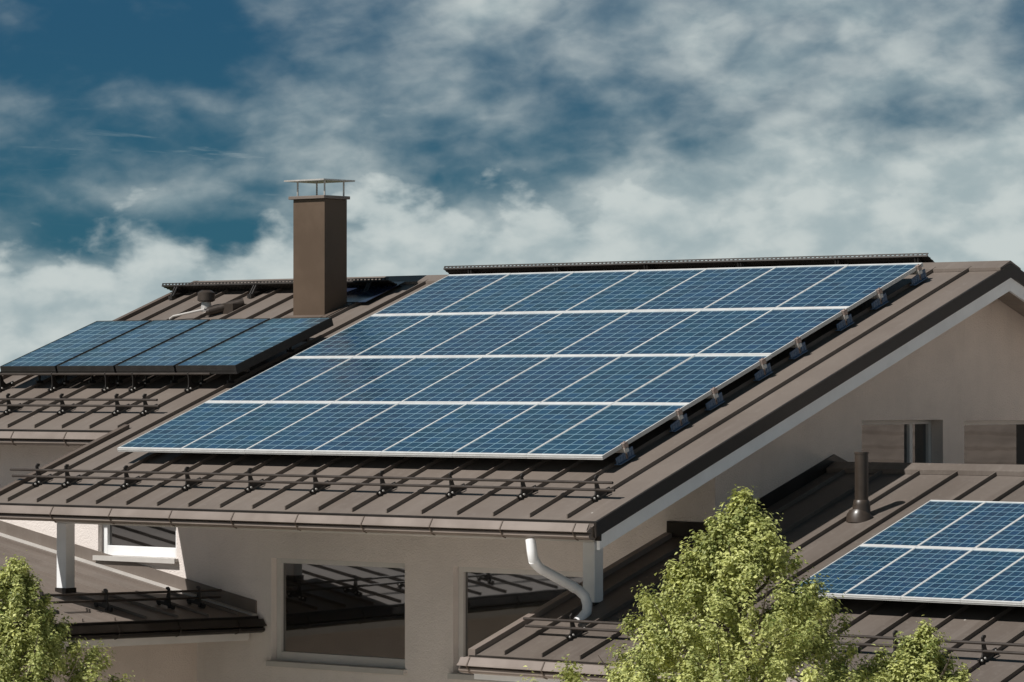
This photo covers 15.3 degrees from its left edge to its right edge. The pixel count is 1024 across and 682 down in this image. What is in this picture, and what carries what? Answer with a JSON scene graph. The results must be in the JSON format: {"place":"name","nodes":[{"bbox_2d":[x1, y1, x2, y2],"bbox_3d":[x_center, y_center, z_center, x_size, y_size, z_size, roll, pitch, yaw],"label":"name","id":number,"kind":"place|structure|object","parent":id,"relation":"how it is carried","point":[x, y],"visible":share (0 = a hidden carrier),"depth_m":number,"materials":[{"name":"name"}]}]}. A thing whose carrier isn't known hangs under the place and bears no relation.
{"place":"outdoors","nodes":[
{"label":"outdoors","id":0,"kind":"place"},
{"bbox_2d":[0,0,1023,370],"label":"sky","id":1,"kind":"structure","parent":0,"point":[145,145],"materials":[{"name":"blue"}]},
{"label":"ground","id":2,"kind":"structure","parent":0,"visible":0},
{"bbox_2d":[0,550,134,681],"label":"young tree","id":3,"kind":"object","parent":2,"relation":"on","point":[42,647],"visible":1,"depth_m":35.71,"materials":[{"name":"green plant"}]},
{"bbox_2d":[0,178,1023,681],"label":"house","id":4,"kind":"structure","parent":2,"relation":"on","point":[832,444],"depth_m":41.19,"materials":[{"name":"brown metal"}]},
{"bbox_2d":[36,375,42,382],"bbox_3d":[-5.806,0.403,46.759,0.024,0.225,0.100,-1,-1,41],"label":"panel support","id":5,"kind":"object","parent":4,"relation":"on","point":[39,379],"visible":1,"depth_m":46.75,"materials":[{"name":"black metal"}]},
{"bbox_2d":[62,375,68,382],"bbox_3d":[-5.447,0.400,46.447,0.024,0.225,0.100,-1,-1,41],"label":"panel support","id":6,"kind":"object","parent":4,"relation":"on","point":[65,380],"visible":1,"depth_m":46.44,"materials":[{"name":"black metal"}]},
{"bbox_2d":[0,393,159,415],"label":"snow guard","id":7,"kind":"object","parent":4,"relation":"on","point":[62,405],"visible":1,"depth_m":44.93,"materials":[{"name":"black metal"}]},
{"bbox_2d":[88,375,95,382],"bbox_3d":[-5.089,0.396,46.135,0.024,0.225,0.100,-1,-1,41],"label":"panel support","id":8,"kind":"object","parent":4,"relation":"on","point":[91,381],"visible":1,"depth_m":46.12,"materials":[{"name":"black metal"}]},
{"bbox_2d":[0,371,210,392],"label":"snow guard","id":9,"kind":"object","parent":4,"relation":"on","point":[109,385],"visible":1,"depth_m":45.65,"materials":[{"name":"black metal"}]},
{"bbox_2d":[0,586,221,611],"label":"snow guard","id":10,"kind":"object","parent":4,"relation":"on","point":[166,602],"visible":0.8,"depth_m":42.46,"materials":[{"name":"black metal"}]},
{"bbox_2d":[115,375,122,382],"bbox_3d":[-4.731,0.393,45.824,0.024,0.225,0.100,-1,-1,41],"label":"panel support","id":11,"kind":"object","parent":4,"relation":"on","point":[119,381],"visible":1,"depth_m":45.81,"materials":[{"name":"black metal"}]},
{"bbox_2d":[93,525,177,563],"bbox_3d":[-4.352,2.207,44.486,1.385,0.742,0.210,-1,-1,41],"label":"window","id":12,"kind":"structure","parent":4,"relation":"in","point":[152,543],"depth_m":44.53,"materials":[{"name":"white paint"}]},
{"bbox_2d":[143,375,149,382],"bbox_3d":[-4.372,0.389,45.512,0.024,0.225,0.100,-1,-1,41],"label":"panel support","id":13,"kind":"object","parent":4,"relation":"on","point":[146,380],"visible":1,"depth_m":45.50,"materials":[{"name":"black metal"}]},
{"bbox_2d":[170,375,177,382],"bbox_3d":[-4.014,0.386,45.200,0.024,0.225,0.100,-1,-1,41],"label":"panel support","id":14,"kind":"object","parent":4,"relation":"on","point":[173,381],"visible":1,"depth_m":45.19,"materials":[{"name":"black metal"}]},
{"bbox_2d":[198,375,205,382],"bbox_3d":[-3.656,0.382,44.888,0.024,0.225,0.100,-1,-1,41],"label":"panel support","id":15,"kind":"object","parent":4,"relation":"on","point":[202,381],"visible":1,"depth_m":44.88,"materials":[{"name":"black metal"}]},
{"bbox_2d":[227,374,233,382],"bbox_3d":[-3.298,0.379,44.576,0.024,0.225,0.100,-1,-1,41],"label":"panel support","id":16,"kind":"object","parent":4,"relation":"on","point":[230,380],"visible":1,"depth_m":44.57,"materials":[{"name":"black metal"}]},
{"bbox_2d":[162,277,401,299],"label":"roof walkway","id":17,"kind":"structure","parent":4,"relation":"on","point":[260,287],"depth_m":48.76,"materials":[{"name":"brown metal"}]},
{"bbox_2d":[10,463,614,501],"bbox_3d":[-2.253,1.465,39.751,8.720,0.266,0.293,-1,-1,41],"label":"snow guard","id":18,"kind":"object","parent":4,"relation":"on","point":[317,485],"visible":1,"depth_m":39.47,"materials":[{"name":"black metal"}]},
{"bbox_2d":[266,558,406,674],"bbox_3d":[-1.912,3.052,42.360,2.109,1.215,0.220,-1,-1,41],"label":"window","id":19,"kind":"structure","parent":4,"relation":"in","point":[335,613],"depth_m":42.43,"materials":[{"name":"glass"}]},
{"bbox_2d":[447,567,582,681],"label":"window","id":20,"kind":"structure","parent":4,"relation":"in","point":[490,600],"depth_m":40.95,"materials":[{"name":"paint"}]},
{"bbox_2d":[614,441,635,464],"bbox_3d":[1.109,1.099,37.933,0.084,0.198,0.280,-1,19,41],"label":"mounting bracket","id":21,"kind":"object","parent":4,"relation":"attached to","point":[621,459],"visible":1,"depth_m":37.92,"materials":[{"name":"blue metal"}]},
{"bbox_2d":[615,448,625,452],"bbox_3d":[-1.502,1.111,40.206,7.000,0.045,0.040,-1,20,41],"label":"mounting rail","id":22,"kind":"object","parent":21,"relation":"attached to","point":[622,450],"visible":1,"depth_m":37.92,"materials":[{"name":"metal"}]},
{"bbox_2d":[117,402,266,452],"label":"solar panel","id":23,"kind":"object","parent":22,"relation":"attached to","point":[176,434],"visible":1,"depth_m":42.43,"materials":[{"name":"glass"}]},
{"bbox_2d":[180,402,332,453],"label":"solar panel","id":24,"kind":"object","parent":22,"relation":"attached to","point":[241,434],"visible":1,"depth_m":41.78,"materials":[{"name":"blue"}]},
{"bbox_2d":[245,402,397,454],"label":"solar panel","id":25,"kind":"object","parent":22,"relation":"attached to","point":[309,434],"visible":1,"depth_m":41.12,"materials":[{"name":"blue"}]},
{"bbox_2d":[312,403,466,455],"bbox_3d":[-1.291,0.935,40.496,0.999,0.042,1.471,-1,19,41],"label":"solar panel","id":26,"kind":"object","parent":22,"relation":"attached to","point":[377,435],"visible":1,"depth_m":40.46,"materials":[{"name":"blue"}]},
{"bbox_2d":[381,403,538,456],"bbox_3d":[-0.537,0.926,39.839,0.999,0.043,1.471,-1,20,41],"label":"solar panel","id":27,"kind":"object","parent":22,"relation":"attached to","point":[449,434],"visible":1,"depth_m":39.80,"materials":[{"name":"blue"}]},
{"bbox_2d":[452,403,612,457],"bbox_3d":[0.217,0.918,39.183,0.999,0.042,1.471,-1,19,41],"label":"solar panel","id":28,"kind":"object","parent":22,"relation":"on","point":[522,435],"visible":1,"depth_m":39.15,"materials":[{"name":"blue"}]},
{"bbox_2d":[526,403,688,459],"bbox_3d":[0.972,0.912,38.527,0.999,0.042,1.471,-1,19,41],"label":"solar panel","id":29,"kind":"object","parent":22,"relation":"attached to","point":[604,433],"visible":1,"depth_m":38.46,"materials":[{"name":"blue"}]},
{"bbox_2d":[669,408,689,431],"bbox_3d":[1.681,0.784,38.593,0.084,0.198,0.280,-1,19,41],"label":"mounting bracket","id":30,"kind":"object","parent":4,"relation":"attached to","point":[676,425],"visible":1,"depth_m":38.57,"materials":[{"name":"metal"}]},
{"bbox_2d":[670,415,680,419],"bbox_3d":[-0.931,0.796,40.865,7.000,0.045,0.040,-1,20,41],"label":"mounting rail","id":31,"kind":"object","parent":30,"relation":"attached to","point":[676,417],"visible":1,"depth_m":38.58,"materials":[{"name":"metal"}]},
{"bbox_2d":[443,253,933,274],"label":"roof walkway","id":32,"kind":"structure","parent":4,"relation":"on","point":[754,262],"depth_m":44.74,"materials":[{"name":"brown metal"}]},
{"bbox_2d":[705,387,724,409],"bbox_3d":[2.062,0.574,39.033,0.084,0.198,0.280,-1,19,41],"label":"mounting bracket","id":33,"kind":"object","parent":4,"relation":"attached to","point":[712,403],"visible":1,"depth_m":39.02,"materials":[{"name":"metal"}]},
{"bbox_2d":[753,358,772,380],"bbox_3d":[2.600,0.277,39.655,0.084,0.198,0.280,-1,19,41],"label":"mounting bracket","id":34,"kind":"object","parent":4,"relation":"attached to","point":[760,374],"visible":1,"depth_m":39.64,"materials":[{"name":"metal"}]},
{"bbox_2d":[523,613,1023,664],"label":"snow guard","id":35,"kind":"object","parent":4,"relation":"on","point":[984,651],"visible":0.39,"depth_m":34.37,"materials":[{"name":"black metal"}]},
{"bbox_2d":[788,337,807,358],"bbox_3d":[3.000,0.056,40.117,0.084,0.198,0.280,-1,19,41],"label":"mounting bracket","id":36,"kind":"object","parent":4,"relation":"attached to","point":[795,353],"visible":1,"depth_m":40.10,"materials":[{"name":"metal"}]},
{"bbox_2d":[789,343,799,347],"bbox_3d":[0.388,0.069,42.390,7.000,0.045,0.040,-1,20,41],"label":"mounting rail","id":37,"kind":"object","parent":36,"relation":"attached to","point":[795,345],"visible":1,"depth_m":40.10,"materials":[{"name":"metal"}]},
{"bbox_2d":[293,314,432,356],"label":"solar panel","id":38,"kind":"object","parent":37,"relation":"attached to","point":[362,336],"visible":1,"depth_m":44.57,"materials":[{"name":"blue"}]},
{"bbox_2d":[696,307,848,357],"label":"solar panel","id":39,"kind":"object","parent":37,"relation":"attached to","point":[774,332],"visible":1,"depth_m":40.59,"materials":[{"name":"blue"}]},
{"bbox_2d":[835,309,853,330],"bbox_3d":[3.545,-0.244,40.747,0.084,0.198,0.280,-1,19,41],"label":"mounting bracket","id":40,"kind":"object","parent":4,"relation":"attached to","point":[841,325],"visible":1,"depth_m":40.73,"materials":[{"name":"metal"}]},
{"bbox_2d":[835,315,845,319],"bbox_3d":[0.933,-0.232,43.019,7.000,0.045,0.040,-1,20,41],"label":"mounting rail","id":41,"kind":"object","parent":40,"relation":"attached to","point":[842,317],"visible":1,"depth_m":40.73,"materials":[{"name":"metal"}]},
{"bbox_2d":[354,313,496,356],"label":"solar panel","id":42,"kind":"object","parent":41,"relation":"attached to","point":[425,335],"visible":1,"depth_m":43.91,"materials":[{"name":"blue"}]},
{"bbox_2d":[418,312,562,356],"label":"solar panel","id":43,"kind":"object","parent":41,"relation":"on","point":[491,334],"visible":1,"depth_m":43.26,"materials":[{"name":"blue"}]},
{"bbox_2d":[485,311,630,355],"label":"solar panel","id":44,"kind":"object","parent":41,"relation":"attached to","point":[557,334],"visible":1,"depth_m":42.59,"materials":[{"name":"blue"}]},
{"bbox_2d":[553,310,700,355],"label":"solar panel","id":45,"kind":"object","parent":41,"relation":"on","point":[627,332],"visible":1,"depth_m":41.95,"materials":[{"name":"blue"}]},
{"bbox_2d":[624,309,771,354],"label":"solar panel","id":46,"kind":"object","parent":41,"relation":"on","point":[698,332],"visible":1,"depth_m":41.28,"materials":[{"name":"blue"}]},
{"bbox_2d":[870,288,888,309],"bbox_3d":[3.965,-0.476,41.232,0.084,0.198,0.280,-1,19,41],"label":"mounting bracket","id":47,"kind":"object","parent":4,"relation":"attached to","point":[877,303],"visible":1,"depth_m":41.21,"materials":[{"name":"metal"}]},
{"bbox_2d":[870,294,880,298],"bbox_3d":[1.353,-0.464,43.504,7.000,0.045,0.040,-1,20,41],"label":"mounting rail","id":48,"kind":"object","parent":47,"relation":"attached to","point":[877,296],"visible":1,"depth_m":41.22,"materials":[{"name":"metal"}]},
{"bbox_2d":[373,273,510,314],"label":"solar panel","id":49,"kind":"object","parent":48,"relation":"attached to","point":[441,294],"visible":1,"depth_m":45.61,"materials":[{"name":"blue"}]},
{"bbox_2d":[776,263,922,310],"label":"solar panel","id":50,"kind":"object","parent":48,"relation":"attached to","point":[852,286],"visible":1,"depth_m":41.65,"materials":[{"name":"blue"}]},
{"bbox_2d":[862,420,930,462],"bbox_3d":[4.104,1.191,41.468,0.080,0.652,1.515,-1,-1,41],"label":"window","id":51,"kind":"structure","parent":4,"relation":"in","point":[897,441],"depth_m":41.59,"materials":[{"name":"paint"}]},
{"bbox_2d":[910,264,927,285],"bbox_3d":[4.451,-0.744,41.794,0.084,0.198,0.280,-1,19,41],"label":"mounting bracket","id":52,"kind":"object","parent":4,"relation":"attached to","point":[917,279],"visible":1,"depth_m":41.77,"materials":[{"name":"metal"}]},
{"bbox_2d":[910,270,919,274],"bbox_3d":[1.839,-0.732,44.066,7.000,0.045,0.040,-1,20,41],"label":"mounting rail","id":53,"kind":"object","parent":52,"relation":"attached to","point":[916,272],"visible":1,"depth_m":41.78,"materials":[{"name":"metal"}]},
{"bbox_2d":[435,271,574,313],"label":"solar panel","id":54,"kind":"object","parent":53,"relation":"attached to","point":[503,293],"visible":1,"depth_m":44.96,"materials":[{"name":"blue"}]},
{"bbox_2d":[499,270,638,312],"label":"solar panel","id":55,"kind":"object","parent":53,"relation":"attached to","point":[569,291],"visible":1,"depth_m":44.30,"materials":[{"name":"blue"}]},
{"bbox_2d":[565,268,706,311],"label":"solar panel","id":56,"kind":"object","parent":53,"relation":"attached to","point":[639,288],"visible":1,"depth_m":43.65,"materials":[{"name":"blue"}]},
{"bbox_2d":[633,266,776,310],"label":"solar panel","id":57,"kind":"object","parent":53,"relation":"attached to","point":[707,287],"visible":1,"depth_m":42.99,"materials":[{"name":"blue"}]},
{"bbox_2d":[702,264,848,309],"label":"solar panel","id":58,"kind":"object","parent":53,"relation":"attached to","point":[775,287],"visible":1,"depth_m":42.33,"materials":[{"name":"blue"}]},
{"bbox_2d":[964,420,1023,464],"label":"window","id":59,"kind":"structure","parent":4,"relation":"in","point":[985,442],"depth_m":43.00,"materials":[{"name":"paint"}]},
{"bbox_2d":[518,484,910,681],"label":"young tree","id":60,"kind":"object","parent":2,"relation":"on","point":[739,543],"visible":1,"depth_m":31.21,"materials":[{"name":"green plant"}]},
{"bbox_2d":[864,615,978,681],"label":"young tree","id":61,"kind":"object","parent":2,"relation":"on","point":[923,658],"visible":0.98,"depth_m":31.41,"materials":[{"name":"green plant"}]},
{"label":"rail","id":62,"kind":"object","parent":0,"visible":0},
{"bbox_2d":[206,357,352,401],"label":"solar panel","id":63,"kind":"object","parent":62,"relation":"attached to","point":[279,379],"visible":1,"depth_m":43.52,"materials":[{"name":"blue"}]},
{"bbox_2d":[269,357,415,401],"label":"solar panel","id":64,"kind":"object","parent":62,"relation":"attached to","point":[339,381],"visible":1,"depth_m":42.86,"materials":[{"name":"blue"}]},
{"bbox_2d":[335,356,482,402],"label":"solar panel","id":65,"kind":"object","parent":62,"relation":"attached to","point":[401,383],"visible":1,"depth_m":42.21,"materials":[{"name":"blue"}]},
{"bbox_2d":[400,355,551,402],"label":"solar panel","id":66,"kind":"object","parent":62,"relation":"attached to","point":[479,377],"visible":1,"depth_m":41.54,"materials":[{"name":"blue"}]},
{"bbox_2d":[469,355,621,402],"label":"solar panel","id":67,"kind":"object","parent":62,"relation":"attached to","point":[545,379],"visible":1,"depth_m":40.89,"materials":[{"name":"blue"}]},
{"bbox_2d":[541,355,694,402],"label":"solar panel","id":68,"kind":"object","parent":62,"relation":"attached to","point":[617,379],"visible":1,"depth_m":40.23,"materials":[{"name":"blue"}]},
{"bbox_2d":[615,355,770,407],"bbox_3d":[1.879,0.413,39.574,0.999,0.043,1.471,-1,19,41],"label":"solar panel","id":69,"kind":"object","parent":62,"relation":"attached to","point":[693,380],"visible":1,"depth_m":39.54,"materials":[{"name":"blue"}]},
{"label":"rail","id":70,"kind":"object","parent":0,"visible":0},
{"bbox_2d":[0,320,151,372],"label":"solar panel","id":71,"kind":"object","parent":70,"relation":"on","point":[50,357],"visible":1,"depth_m":47.06,"materials":[{"name":"blue"}]},
{"bbox_2d":[57,319,209,372],"bbox_3d":[-4.609,0.069,46.480,1.000,0.105,1.721,-1,19,41],"label":"solar panel","id":72,"kind":"object","parent":70,"relation":"on","point":[108,357],"visible":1,"depth_m":46.38,"materials":[{"name":"blue"}]},
{"bbox_2d":[115,318,269,372],"bbox_3d":[-3.828,0.061,45.801,1.000,0.105,1.721,-1,19,41],"label":"solar panel","id":73,"kind":"object","parent":70,"relation":"on","point":[168,356],"visible":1,"depth_m":45.69,"materials":[{"name":"blue"}]},
{"bbox_2d":[176,317,333,373],"bbox_3d":[-3.047,0.053,45.121,1.000,0.105,1.721,-1,19,41],"label":"solar panel","id":74,"kind":"object","parent":70,"relation":"attached to","point":[255,345],"visible":1,"depth_m":44.96,"materials":[{"name":"blue"}]},
{"label":"rail","id":75,"kind":"object","parent":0,"visible":0},
{"bbox_2d":[792,545,914,597],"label":"solar panel","id":76,"kind":"object","parent":75,"relation":"attached to","point":[854,567],"visible":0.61,"depth_m":36.27,"materials":[{"name":"glass"}]},
{"bbox_2d":[843,547,972,600],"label":"solar panel","id":77,"kind":"object","parent":75,"relation":"on","point":[899,578],"visible":0.9,"depth_m":35.76,"materials":[{"name":"blue"}]},
{"bbox_2d":[901,549,1023,603],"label":"solar panel","id":78,"kind":"object","parent":75,"relation":"on","point":[957,581],"visible":1,"depth_m":35.32,"materials":[{"name":"blue"}]},
{"bbox_2d":[960,557,1023,606],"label":"solar panel","id":79,"kind":"object","parent":75,"relation":"on","point":[1005,587],"visible":1,"depth_m":34.73,"materials":[{"name":"blue"}]},
{"bbox_3d":[5.238,1.716,36.519,3.240,0.045,0.040,-1,18,41],"label":"rail","id":80,"kind":"object","parent":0,"visible":0},
{"bbox_2d":[917,501,1023,548],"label":"solar panel","id":81,"kind":"object","parent":80,"relation":"on","point":[980,524],"visible":1,"depth_m":36.68,"materials":[{"name":"blue"}]},
{"label":"rail","id":82,"kind":"object","parent":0,"visible":0},
{"bbox_2d":[861,500,985,546],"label":"solar panel","id":83,"kind":"object","parent":82,"relation":"on","point":[923,523],"visible":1,"depth_m":37.13,"materials":[{"name":"blue"}]},
{"bbox_2d":[974,516,1023,550],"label":"solar panel","id":84,"kind":"object","parent":82,"relation":"attached to","point":[1010,537],"visible":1,"depth_m":36.11,"materials":[{"name":"blue"}]}
]}

